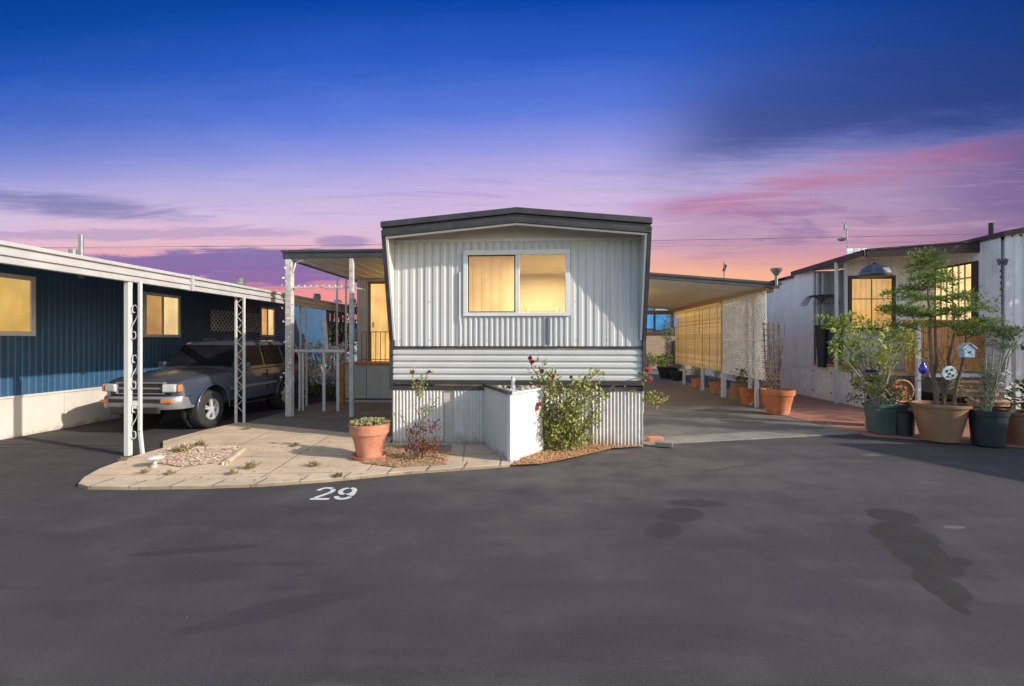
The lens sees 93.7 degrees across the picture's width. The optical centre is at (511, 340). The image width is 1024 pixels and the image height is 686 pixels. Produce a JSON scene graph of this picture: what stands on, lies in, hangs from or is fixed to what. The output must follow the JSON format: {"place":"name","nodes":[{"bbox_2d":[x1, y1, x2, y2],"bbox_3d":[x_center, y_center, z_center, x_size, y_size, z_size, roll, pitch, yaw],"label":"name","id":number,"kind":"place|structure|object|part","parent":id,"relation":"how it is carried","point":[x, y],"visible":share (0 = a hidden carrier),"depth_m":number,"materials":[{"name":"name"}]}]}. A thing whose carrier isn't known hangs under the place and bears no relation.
{"place":"outdoors","nodes":[
{"label":"outdoors","id":0,"kind":"place"},
{"bbox_2d":[152,442,239,466],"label":"gravel","id":1,"kind":"structure","parent":0,"point":[192,456],"depth_m":6.89,"materials":[{"name":"beige gravel"}]},
{"bbox_2d":[170,442,195,452],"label":"weed","id":2,"kind":"object","parent":1,"relation":"on","point":[183,447],"visible":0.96,"depth_m":7.16,"materials":[{"name":"plant"}]},
{"bbox_2d":[192,439,209,445],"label":"weed","id":3,"kind":"object","parent":1,"relation":"on","point":[199,443],"visible":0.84,"depth_m":7.50,"materials":[{"name":"plant"}]},
{"bbox_2d":[78,422,508,489],"bbox_3d":[-2.904,1.708,7.521,5.876,0.085,4.282,0,0,4],"label":"patio concrete","id":4,"kind":"object","parent":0,"point":[287,460],"visible":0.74,"depth_m":6.80,"materials":[{"name":"beige concrete"}]},
{"bbox_2d":[137,469,150,473],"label":"weed","id":5,"kind":"object","parent":4,"relation":"on","point":[143,471],"visible":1,"depth_m":6.03,"materials":[{"name":"plant"}]},
{"bbox_2d":[145,455,164,467],"bbox_3d":[-4.718,1.588,6.343,0.220,0.152,0.220,0,0,4],"label":"garden light","id":6,"kind":"object","parent":4,"relation":"on","point":[154,458],"visible":1,"depth_m":6.31,"materials":[{"name":"white plastic"}]},
{"bbox_2d":[163,469,175,474],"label":"weed","id":7,"kind":"object","parent":4,"relation":"on","point":[169,471],"visible":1,"depth_m":5.99,"materials":[{"name":"green plant"}]},
{"bbox_2d":[0,240,356,455],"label":"carport awning","id":8,"kind":"object","parent":4,"relation":"on","point":[26,256],"visible":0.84,"depth_m":7.12,"materials":[{"name":"paint"}]},
{"bbox_2d":[167,445,244,464],"bbox_3d":[-4.378,1.650,7.167,1.692,0.050,0.713,0,0,33],"label":"edging stone","id":9,"kind":"object","parent":4,"relation":"on","point":[233,456],"visible":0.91,"depth_m":7.27,"materials":[{"name":"concrete"}]},
{"bbox_2d":[226,467,237,474],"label":"weed","id":10,"kind":"object","parent":4,"relation":"on","point":[231,471],"visible":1,"depth_m":5.99,"materials":[{"name":"plant"}]},
{"bbox_2d":[239,460,262,468],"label":"weed","id":11,"kind":"object","parent":4,"relation":"on","point":[250,464],"visible":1,"depth_m":6.27,"materials":[{"name":"plant"}]},
{"bbox_2d":[78,459,510,489],"bbox_3d":[-2.477,1.704,5.989,5.210,0.092,0.604,0,0,-11],"label":"patio edging","id":12,"kind":"object","parent":4,"relation":"on","point":[118,482],"visible":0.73,"depth_m":5.75,"materials":[{"name":"concrete"}]},
{"bbox_2d":[332,471,345,477],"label":"weed","id":13,"kind":"object","parent":12,"relation":"on","point":[337,474],"visible":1,"depth_m":5.86,"materials":[{"name":"green plant"}]},
{"bbox_2d":[118,437,500,482],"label":"leaf litter","id":14,"kind":"object","parent":4,"relation":"on","point":[281,470],"visible":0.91,"depth_m":6.44,"materials":[{"name":"brown plant"}]},
{"bbox_2d":[303,460,320,465],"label":"weed","id":15,"kind":"object","parent":4,"relation":"on","point":[314,464],"visible":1,"depth_m":6.35,"materials":[{"name":"plant"}]},
{"bbox_2d":[362,443,451,467],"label":"mulch","id":16,"kind":"object","parent":4,"relation":"on","point":[395,456],"visible":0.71,"depth_m":6.76,"materials":[{"name":"brown wood"}]},
{"bbox_2d":[349,422,389,460],"bbox_3d":[-2.037,1.417,6.860,0.561,0.493,0.561,0,0,4],"label":"flower pot","id":17,"kind":"object","parent":16,"relation":"on","point":[369,441],"visible":0.86,"depth_m":6.67,"materials":[{"name":"ceramic"}]},
{"bbox_2d":[348,417,390,429],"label":"succulent","id":18,"kind":"object","parent":17,"relation":"in","point":[366,421],"visible":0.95,"depth_m":6.79,"materials":[{"name":"green plant"}]},
{"bbox_2d":[392,367,441,459],"bbox_3d":[-1.314,1.019,6.708,0.742,1.327,0.471,0,0,4],"label":"rose bush","id":19,"kind":"object","parent":16,"relation":"on","point":[422,444],"visible":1,"depth_m":6.70,"materials":[{"name":"green plant"}]},
{"bbox_2d":[246,381,344,401],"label":"soil","id":20,"kind":"structure","parent":0,"point":[314,397],"depth_m":14.34,"materials":[{"name":"brown soil"}]},
{"bbox_2d":[304,383,344,395],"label":"ground cover","id":21,"kind":"object","parent":20,"relation":"on","point":[313,389],"visible":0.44,"depth_m":15.37,"materials":[{"name":"green plant"}]},
{"bbox_2d":[302,340,348,395],"bbox_3d":[-5.825,0.828,14.467,1.981,1.752,2.506,0,0,-16],"label":"white flower bush","id":22,"kind":"object","parent":20,"relation":"on","point":[313,373],"visible":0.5,"depth_m":14.02,"materials":[{"name":"green plant"}]},
{"bbox_2d":[326,310,344,387],"bbox_3d":[-5.995,0.302,16.397,0.685,2.795,0.090,0,0,4],"label":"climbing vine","id":23,"kind":"object","parent":20,"relation":"on","point":[329,316],"visible":0.12,"depth_m":16.36,"materials":[{"name":"plant"}]},
{"bbox_2d":[321,298,356,361],"bbox_3d":[-5.551,0.139,15.772,1.326,3.127,1.644,0,0,-20],"label":"climbing vine","id":24,"kind":"object","parent":20,"relation":"on","point":[341,334],"visible":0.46,"depth_m":15.63,"materials":[{"name":"green plant"}]},
{"bbox_2d":[334,320,356,366],"bbox_3d":[-8.062,0.325,25.440,9.200,2.750,2.200,0,0,4],"label":"mobile home","id":25,"kind":"object","parent":20,"relation":"on","point":[355,347],"visible":0.04,"depth_m":24.54,"materials":[{"name":"blue"}]},
{"bbox_2d":[246,401,392,436],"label":"walkway","id":26,"kind":"structure","parent":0,"point":[316,417],"depth_m":10.62,"materials":[{"name":"grey concrete"}]},
{"bbox_2d":[294,317,345,410],"bbox_3d":[-4.641,0.534,11.695,1.330,2.272,0.460,0,0,4],"label":"railing","id":27,"kind":"object","parent":26,"relation":"on","point":[326,346],"visible":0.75,"depth_m":11.49,"materials":[{"name":"grey metal"}]},
{"bbox_2d":[280,249,384,416],"bbox_3d":[-3.373,-0.166,13.780,3.472,3.673,6.703,0,0,4],"label":"porch awning","id":28,"kind":"object","parent":26,"relation":"on","point":[352,266],"visible":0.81,"depth_m":10.60,"materials":[{"name":"paint"}]},
{"bbox_2d":[357,279,388,360],"bbox_3d":[-3.106,-0.616,14.132,2.975,2.432,0.168,0,0,4],"label":"porch room","id":29,"kind":"object","parent":28,"relation":"attached to","point":[371,308],"visible":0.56,"depth_m":14.16,"materials":[{"name":"metal"}]},
{"bbox_2d":[371,284,388,360],"bbox_3d":[-3.693,-0.542,14.122,0.950,2.284,0.076,0,0,4],"label":"door","id":30,"kind":"structure","parent":29,"relation":"in","point":[379,320],"depth_m":14.15,"materials":[{"name":"yellow"}]},
{"bbox_2d":[340,331,391,402],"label":"porch deck","id":31,"kind":"structure","parent":26,"relation":"on","point":[371,381],"depth_m":13.06,"materials":[{"name":"grey wood"}]},
{"bbox_2d":[40,234,966,248],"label":"power line","id":32,"kind":"object","parent":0,"point":[651,240],"visible":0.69,"depth_m":59.07,"materials":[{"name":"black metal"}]},
{"bbox_2d":[0,369,1023,685],"bbox_3d":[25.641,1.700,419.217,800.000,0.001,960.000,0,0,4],"label":"asphalt road","id":33,"kind":"structure","parent":0,"point":[758,563],"depth_m":3.56,"materials":[{"name":"grey asphalt"}]},
{"bbox_2d":[0,444,149,448],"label":"asphalt seam","id":34,"kind":"object","parent":33,"relation":"on","point":[64,447],"visible":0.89,"depth_m":7.65,"materials":[{"name":"black asphalt"}]},
{"bbox_2d":[0,234,325,439],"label":"mobile home","id":35,"kind":"object","parent":33,"relation":"on","point":[61,348],"visible":0.62,"depth_m":9.73,"materials":[{"name":"blue metal"}]},
{"bbox_2d":[0,272,35,335],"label":"window","id":36,"kind":"structure","parent":35,"relation":"in","point":[17,292],"depth_m":8.49,"materials":[{"name":"yellow glass"}]},
{"bbox_2d":[143,292,180,336],"bbox_3d":[-8.542,-0.621,11.734,0.045,1.059,1.126,0,0,4],"label":"window","id":37,"kind":"structure","parent":35,"relation":"in","point":[161,312],"depth_m":11.70,"materials":[{"name":"yellow glass"}]},
{"bbox_2d":[259,306,274,336],"bbox_3d":[-8.267,-0.641,16.231,0.045,0.999,0.857,0,0,4],"label":"window","id":38,"kind":"structure","parent":35,"relation":"in","point":[267,314],"depth_m":16.19,"materials":[{"name":"yellow glass"}]},
{"bbox_2d":[100,338,304,428],"bbox_3d":[-6.574,0.826,10.864,2.035,1.787,4.715,0,0,4],"label":"parked car","id":39,"kind":"object","parent":33,"relation":"on","point":[193,382],"visible":0.84,"depth_m":9.82,"materials":[{"name":"blue metal"}]},
{"bbox_3d":[-5.851,0.325,10.715,0.112,0.455,0.880,0,0,4],"label":"side window","id":40,"kind":"part","parent":39,"relation":"part of","materials":[{"name":"black glass"}]},
{"bbox_3d":[-5.794,0.325,11.603,0.112,0.455,0.780,0,0,4],"label":"side window","id":41,"kind":"part","parent":39,"relation":"part of","materials":[{"name":"black glass"}]},
{"bbox_3d":[-5.742,0.325,12.411,0.112,0.455,0.760,0,0,4],"label":"side window","id":42,"kind":"part","parent":39,"relation":"part of","materials":[{"name":"black glass"}]},
{"bbox_2d":[309,487,356,499],"bbox_3d":[-1.977,1.693,5.336,0.496,0.002,0.449,0,0,4],"label":"painted number","id":43,"kind":"object","parent":33,"relation":"on","point":[352,493],"visible":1,"depth_m":5.33,"materials":[{"name":"white paint"}]},
{"bbox_2d":[482,376,548,464],"bbox_3d":[0.023,1.120,7.186,1.072,1.160,1.254,0,0,4],"label":"planter box","id":44,"kind":"object","parent":33,"relation":"on","point":[512,433],"visible":0.98,"depth_m":6.98,"materials":[{"name":"white metal"}]},
{"bbox_2d":[380,207,652,446],"bbox_3d":[0.471,-0.215,14.503,4.160,3.830,14.390,0,0,4],"label":"mobile home","id":45,"kind":"object","parent":33,"relation":"on","point":[475,300],"visible":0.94,"depth_m":7.80,"materials":[{"name":"white paint"}]},
{"bbox_2d":[463,249,569,315],"bbox_3d":[0.070,-0.939,7.793,1.735,1.070,0.055,0,0,4],"label":"window","id":46,"kind":"structure","parent":45,"relation":"in","point":[470,253],"depth_m":7.77,"materials":[{"name":"white metal"}]},
{"bbox_2d":[512,443,641,464],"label":"mulch","id":47,"kind":"object","parent":33,"relation":"on","point":[545,456],"visible":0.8,"depth_m":7.06,"materials":[{"name":"brown wood"}]},
{"bbox_2d":[527,355,668,451],"bbox_3d":[1.198,0.973,7.235,2.270,1.535,0.788,0,0,4],"label":"rose bush","id":48,"kind":"object","parent":47,"relation":"on","point":[557,435],"visible":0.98,"depth_m":7.18,"materials":[{"name":"green plant"}]},
{"bbox_2d":[655,440,672,447],"bbox_3d":[2.432,1.645,7.680,0.260,0.081,0.133,0,0,21],"label":"brick","id":49,"kind":"object","parent":33,"relation":"on","point":[659,443],"visible":1,"depth_m":7.63,"materials":[{"name":"concrete"}]},
{"bbox_2d":[646,332,706,368],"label":"block wall","id":50,"kind":"structure","parent":33,"relation":"on","point":[655,343],"depth_m":29.49,"materials":[{"name":"beige brick"}]},
{"bbox_2d":[672,341,682,368],"bbox_3d":[10.160,0.840,29.344,0.700,1.680,0.120,0,0,4],"label":"chair","id":51,"kind":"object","parent":50,"relation":"in","point":[673,345],"depth_m":29.30,"materials":[{"name":"black metal"}]},
{"bbox_2d":[838,227,1023,401],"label":"mobile home","id":52,"kind":"object","parent":33,"relation":"on","point":[1012,246],"visible":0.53,"depth_m":11.01,"materials":[{"name":"white metal"}]},
{"bbox_2d":[0,0,1023,319],"label":"sky","id":53,"kind":"structure","parent":0,"point":[250,130],"materials":[{"name":"blue"}]},
{"bbox_2d":[647,308,706,331],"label":"shed","id":54,"kind":"structure","parent":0,"point":[655,323],"depth_m":30.92,"materials":[{"name":"blue paint"}]},
{"bbox_2d":[643,368,834,443],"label":"driveway","id":55,"kind":"structure","parent":0,"point":[685,410],"depth_m":10.85,"materials":[{"name":"grey concrete"}]},
{"bbox_2d":[646,352,655,367],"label":"shrub","id":56,"kind":"object","parent":55,"relation":"on","point":[647,360],"visible":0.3,"depth_m":28.47,"materials":[{"name":"green plant"}]},
{"bbox_2d":[656,366,677,378],"bbox_3d":[7.025,1.423,21.615,1.020,0.503,1.020,0,0,4],"label":"flower pot","id":57,"kind":"object","parent":55,"relation":"on","point":[664,372],"visible":0.8,"depth_m":21.30,"materials":[{"name":"black plastic"}]},
{"bbox_2d":[647,353,671,366],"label":"bush","id":58,"kind":"object","parent":57,"relation":"in","point":[660,359],"visible":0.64,"depth_m":27.57,"materials":[{"name":"green plant"}]},
{"bbox_2d":[658,344,678,367],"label":"potted plant","id":59,"kind":"object","parent":57,"relation":"on","point":[667,365],"visible":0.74,"depth_m":21.64,"materials":[{"name":"green plant"}]},
{"bbox_2d":[661,315,674,363],"bbox_3d":[9.117,-0.158,27.834,1.243,3.731,0.764,0,0,-38],"label":"tree","id":60,"kind":"object","parent":55,"relation":"on","point":[670,331],"visible":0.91,"depth_m":27.79,"materials":[{"name":"green plant"}]},
{"bbox_2d":[669,370,686,380],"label":"flower pot","id":61,"kind":"object","parent":55,"relation":"on","point":[676,375],"visible":0.86,"depth_m":20.21,"materials":[{"name":"black plastic"}]},
{"bbox_2d":[664,339,688,370],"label":"potted plant","id":62,"kind":"object","parent":61,"relation":"on","point":[677,367],"visible":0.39,"depth_m":20.43,"materials":[{"name":"green plant"}]},
{"bbox_2d":[690,378,700,387],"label":"flower pot","id":63,"kind":"object","parent":55,"relation":"on","point":[696,383],"visible":0.78,"depth_m":17.04,"materials":[{"name":"ceramic"}]},
{"bbox_2d":[690,363,700,378],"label":"potted plant","id":64,"kind":"object","parent":63,"relation":"on","point":[697,368],"visible":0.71,"depth_m":17.19,"materials":[{"name":"green plant"}]},
{"bbox_2d":[708,382,720,393],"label":"flower pot","id":65,"kind":"object","parent":55,"relation":"on","point":[715,388],"visible":0.81,"depth_m":15.17,"materials":[{"name":"ceramic"}]},
{"bbox_2d":[706,368,720,382],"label":"potted plant","id":66,"kind":"object","parent":65,"relation":"on","point":[717,372],"visible":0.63,"depth_m":15.24,"materials":[{"name":"green plant"}]},
{"bbox_2d":[648,268,782,407],"bbox_3d":[4.648,-0.028,15.792,4.050,3.425,8.907,0,0,4],"label":"carport awning","id":67,"kind":"object","parent":55,"relation":"on","point":[671,293],"visible":0.65,"depth_m":13.00,"materials":[{"name":"paint"}]},
{"bbox_2d":[674,307,699,366],"bbox_3d":[6.461,-0.132,17.831,0.090,2.063,2.923,0,0,4],"label":"bamboo blind","id":68,"kind":"object","parent":67,"relation":"hanging from","point":[679,344],"visible":0.98,"depth_m":17.66,"materials":[{"name":"wood"}]},
{"bbox_2d":[698,302,721,370],"bbox_3d":[6.309,-0.132,15.344,0.090,2.063,1.936,0,0,4],"label":"bamboo blind","id":69,"kind":"object","parent":67,"relation":"hanging from","point":[713,343],"visible":1,"depth_m":15.25,"materials":[{"name":"wood"}]},
{"bbox_2d":[723,291,766,380],"bbox_3d":[6.178,-0.126,12.877,0.038,2.152,2.729,0,0,4],"label":"lattice screen","id":70,"kind":"object","parent":67,"relation":"attached to","point":[731,345],"visible":0.93,"depth_m":12.75,"materials":[{"name":"white wood"}]},
{"bbox_2d":[679,381,765,408],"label":"driveway kerb","id":71,"kind":"structure","parent":55,"relation":"on","point":[718,393],"depth_m":15.78,"materials":[{"name":"brick"}]},
{"bbox_2d":[730,382,747,401],"bbox_3d":[6.377,1.423,13.367,0.551,0.503,0.551,0,0,4],"label":"flower pot","id":72,"kind":"object","parent":55,"relation":"on","point":[735,386],"visible":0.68,"depth_m":13.25,"materials":[{"name":"orange ceramic"}]},
{"bbox_2d":[730,368,752,383],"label":"potted plant","id":73,"kind":"object","parent":72,"relation":"on","point":[741,382],"visible":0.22,"depth_m":13.34,"materials":[{"name":"green plant"}]},
{"bbox_2d":[739,387,753,404],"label":"flower pot","id":74,"kind":"object","parent":55,"relation":"on","point":[747,396],"visible":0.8,"depth_m":12.50,"materials":[{"name":"orange ceramic"}]},
{"bbox_2d":[735,368,753,387],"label":"potted plant","id":75,"kind":"object","parent":74,"relation":"on","point":[742,375],"visible":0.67,"depth_m":12.65,"materials":[{"name":"green plant"}]},
{"bbox_2d":[761,388,795,414],"bbox_3d":[6.130,1.395,11.062,0.714,0.563,0.714,0,0,4],"label":"flower pot","id":76,"kind":"object","parent":55,"relation":"on","point":[776,402],"visible":0.98,"depth_m":10.84,"materials":[{"name":"orange ceramic"}]},
{"bbox_2d":[762,322,784,390],"bbox_3d":[6.022,0.383,11.058,0.485,1.643,0.096,0,0,4],"label":"trellis","id":77,"kind":"object","parent":76,"relation":"on","point":[778,380],"visible":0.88,"depth_m":11.05,"materials":[{"name":"brown wood"}]},
{"bbox_2d":[643,428,858,444],"bbox_3d":[4.585,1.715,8.630,5.084,0.070,0.544,0,0,-14],"label":"driveway apron","id":78,"kind":"object","parent":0,"point":[755,435],"visible":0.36,"depth_m":8.53,"materials":[{"name":"concrete"}]},
{"bbox_2d":[646,436,663,441],"bbox_3d":[2.402,1.645,8.064,0.260,0.081,0.133,0,0,-8],"label":"brick","id":79,"kind":"object","parent":78,"relation":"on","point":[651,438],"visible":0.87,"depth_m":8.01,"materials":[{"name":"brick"}]},
{"bbox_2d":[709,388,1023,447],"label":"brick paving","id":80,"kind":"structure","parent":0,"point":[829,413],"depth_m":10.80,"materials":[{"name":"red brick"}]},
{"bbox_2d":[759,387,776,404],"bbox_3d":[6.462,1.423,12.116,0.449,0.503,0.449,0,0,4],"label":"flower pot","id":81,"kind":"object","parent":80,"relation":"on","point":[762,399],"visible":0.21,"depth_m":12.10,"materials":[{"name":"ceramic"}]},
{"bbox_2d":[752,372,776,387],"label":"potted plant","id":82,"kind":"object","parent":81,"relation":"on","point":[760,381],"visible":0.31,"depth_m":12.17,"materials":[{"name":"green plant"}]},
{"bbox_2d":[705,223,1023,408],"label":"mobile home","id":83,"kind":"object","parent":80,"relation":"on","point":[803,373],"visible":0.5,"depth_m":12.88,"materials":[{"name":"white metal"}]},
{"bbox_2d":[800,368,812,392],"bbox_3d":[8.994,1.190,14.678,0.014,0.700,0.700,0,0,4],"label":"hatch door","id":84,"kind":"structure","parent":83,"relation":"in","point":[806,375],"depth_m":14.64,"materials":[{"name":"white metal"}]},
{"bbox_2d":[801,294,843,366],"bbox_3d":[8.804,-0.275,13.685,1.124,2.051,1.174,0,0,36],"label":"fern","id":85,"kind":"object","parent":83,"relation":"on","point":[821,335],"visible":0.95,"depth_m":13.58,"materials":[{"name":"green plant"}]},
{"bbox_2d":[816,370,830,395],"bbox_3d":[8.939,1.190,13.780,0.014,0.700,0.700,0,0,4],"label":"hatch door","id":86,"kind":"structure","parent":83,"relation":"in","point":[823,377],"depth_m":13.76,"materials":[{"name":"white metal"}]},
{"bbox_2d":[837,222,848,247],"bbox_3d":[9.945,-2.950,14.420,0.314,1.256,0.253,0,0,4],"label":"antenna","id":87,"kind":"object","parent":83,"relation":"on","point":[846,228],"visible":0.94,"depth_m":14.40,"materials":[{"name":"metal"}]},
{"bbox_2d":[838,372,850,399],"bbox_3d":[8.884,1.190,12.882,0.014,0.700,0.700,0,0,4],"label":"hatch door","id":88,"kind":"structure","parent":83,"relation":"in","point":[844,386],"depth_m":12.85,"materials":[{"name":"white metal"}]},
{"bbox_2d":[848,275,895,330],"bbox_3d":[9.656,-1.013,12.890,1.213,1.488,0.050,0,0,4],"label":"window","id":89,"kind":"structure","parent":83,"relation":"in","point":[863,294],"depth_m":12.89,"materials":[{"name":"yellow glass"}]},
{"bbox_2d":[852,253,892,278],"bbox_3d":[8.412,-1.822,11.210,0.617,0.695,1.055,0,0,26],"label":"hanging shade","id":90,"kind":"object","parent":83,"relation":"hanging from","point":[874,270],"visible":1,"depth_m":10.84,"materials":[{"name":"metal"}]},
{"bbox_2d":[935,261,977,319],"bbox_3d":[11.283,-0.952,12.228,0.050,1.976,1.257,0,0,4],"label":"window","id":91,"kind":"structure","parent":83,"relation":"in","point":[969,275],"depth_m":12.00,"materials":[{"name":"yellow glass"}]},
{"bbox_2d":[996,258,1008,296],"bbox_3d":[11.194,-1.459,10.972,0.260,0.895,0.041,0,0,4],"label":"wind chime","id":92,"kind":"object","parent":83,"relation":"hanging from","point":[1004,261],"visible":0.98,"depth_m":10.96,"materials":[{"name":"black metal"}]},
{"bbox_2d":[861,370,881,428],"bbox_3d":[6.834,1.109,9.100,0.320,1.122,0.310,0,0,4],"label":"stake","id":93,"kind":"object","parent":80,"relation":"on","point":[867,372],"visible":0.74,"depth_m":9.05,"materials":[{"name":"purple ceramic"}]},
{"bbox_2d":[862,402,908,433],"bbox_3d":[6.784,1.408,8.729,0.580,0.536,0.370,0,0,4],"label":"planter","id":94,"kind":"object","parent":80,"relation":"on","point":[880,418],"visible":0.88,"depth_m":8.59,"materials":[{"name":"green plastic"}]},
{"bbox_2d":[845,373,912,404],"bbox_3d":[6.742,0.886,8.746,0.966,0.598,0.673,0,0,4],"label":"jade plant","id":95,"kind":"object","parent":94,"relation":"on","point":[887,397],"visible":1,"depth_m":8.71,"materials":[{"name":"green plant"}]},
{"bbox_2d":[895,410,914,435],"bbox_3d":[7.016,1.464,8.593,0.347,0.423,0.347,0,0,4],"label":"flower pot","id":96,"kind":"object","parent":80,"relation":"on","point":[905,423],"visible":0.77,"depth_m":8.46,"materials":[{"name":"black plastic"}]},
{"bbox_2d":[890,379,913,403],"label":"clay sun","id":97,"kind":"object","parent":96,"relation":"on","point":[910,388],"visible":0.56,"depth_m":8.82,"materials":[{"name":"orange ceramic"}]},
{"bbox_2d":[908,400,973,442],"bbox_3d":[7.253,1.365,8.134,0.836,0.623,0.836,0,0,4],"label":"flower pot","id":98,"kind":"object","parent":80,"relation":"on","point":[947,422],"visible":0.96,"depth_m":7.91,"materials":[{"name":"beige ceramic"}]},
{"bbox_2d":[872,245,1018,405],"bbox_3d":[7.178,-0.227,8.130,2.073,2.708,1.200,0,0,4],"label":"potted tree","id":99,"kind":"object","parent":98,"relation":"on","point":[956,310],"visible":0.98,"depth_m":8.08,"materials":[{"name":"green plant"}]},
{"bbox_2d":[918,362,927,373],"bbox_3d":[6.816,0.316,7.960,0.130,0.470,0.130,0,0,4],"label":"glass bulb","id":100,"kind":"object","parent":99,"relation":"hanging from","point":[922,368],"visible":1,"depth_m":7.93,"materials":[{"name":"blue glass"}]},
{"bbox_2d":[941,366,956,379],"bbox_3d":[7.155,0.381,7.856,0.230,0.514,0.030,0,0,4],"label":"garden disc","id":101,"kind":"object","parent":99,"relation":"hanging from","point":[948,372],"visible":1,"depth_m":7.85,"materials":[{"name":"ceramic"}]},
{"bbox_2d":[955,327,977,356],"bbox_3d":[7.453,0.014,7.871,0.231,0.500,0.150,0,0,4],"label":"birdhouse","id":102,"kind":"object","parent":99,"relation":"hanging from","point":[966,349],"visible":1,"depth_m":7.82,"materials":[{"name":"blue paint"}]},
{"bbox_2d":[968,408,1010,446],"bbox_3d":[7.714,1.395,7.779,0.520,0.563,0.520,0,0,4],"label":"flower pot","id":103,"kind":"object","parent":80,"relation":"on","point":[988,428],"visible":0.93,"depth_m":7.62,"materials":[{"name":"black plastic"}]},
{"bbox_2d":[960,323,1023,410],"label":"wispy shrub","id":104,"kind":"object","parent":103,"relation":"in","point":[988,399],"visible":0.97,"depth_m":7.74,"materials":[{"name":"green plant"}]},
{"bbox_2d":[1001,409,1023,445],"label":"flower pot","id":105,"kind":"object","parent":80,"relation":"on","point":[1015,434],"visible":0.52,"depth_m":7.74,"materials":[{"name":"beige ceramic"}]},
{"bbox_2d":[1003,378,1023,412],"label":"foliage plant","id":106,"kind":"object","parent":105,"relation":"in","point":[1016,381],"visible":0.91,"depth_m":7.96,"materials":[{"name":"green plant"}]},
{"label":"flower pot","id":107,"kind":"object","parent":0,"visible":0},
{"bbox_2d":[813,310,928,397],"bbox_3d":[7.093,0.333,9.550,2.122,1.919,1.082,0,0,4],"label":"flowering shrub","id":108,"kind":"object","parent":107,"relation":"in","point":[843,321],"visible":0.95,"depth_m":9.43,"materials":[{"name":"green plant"}]}
]}

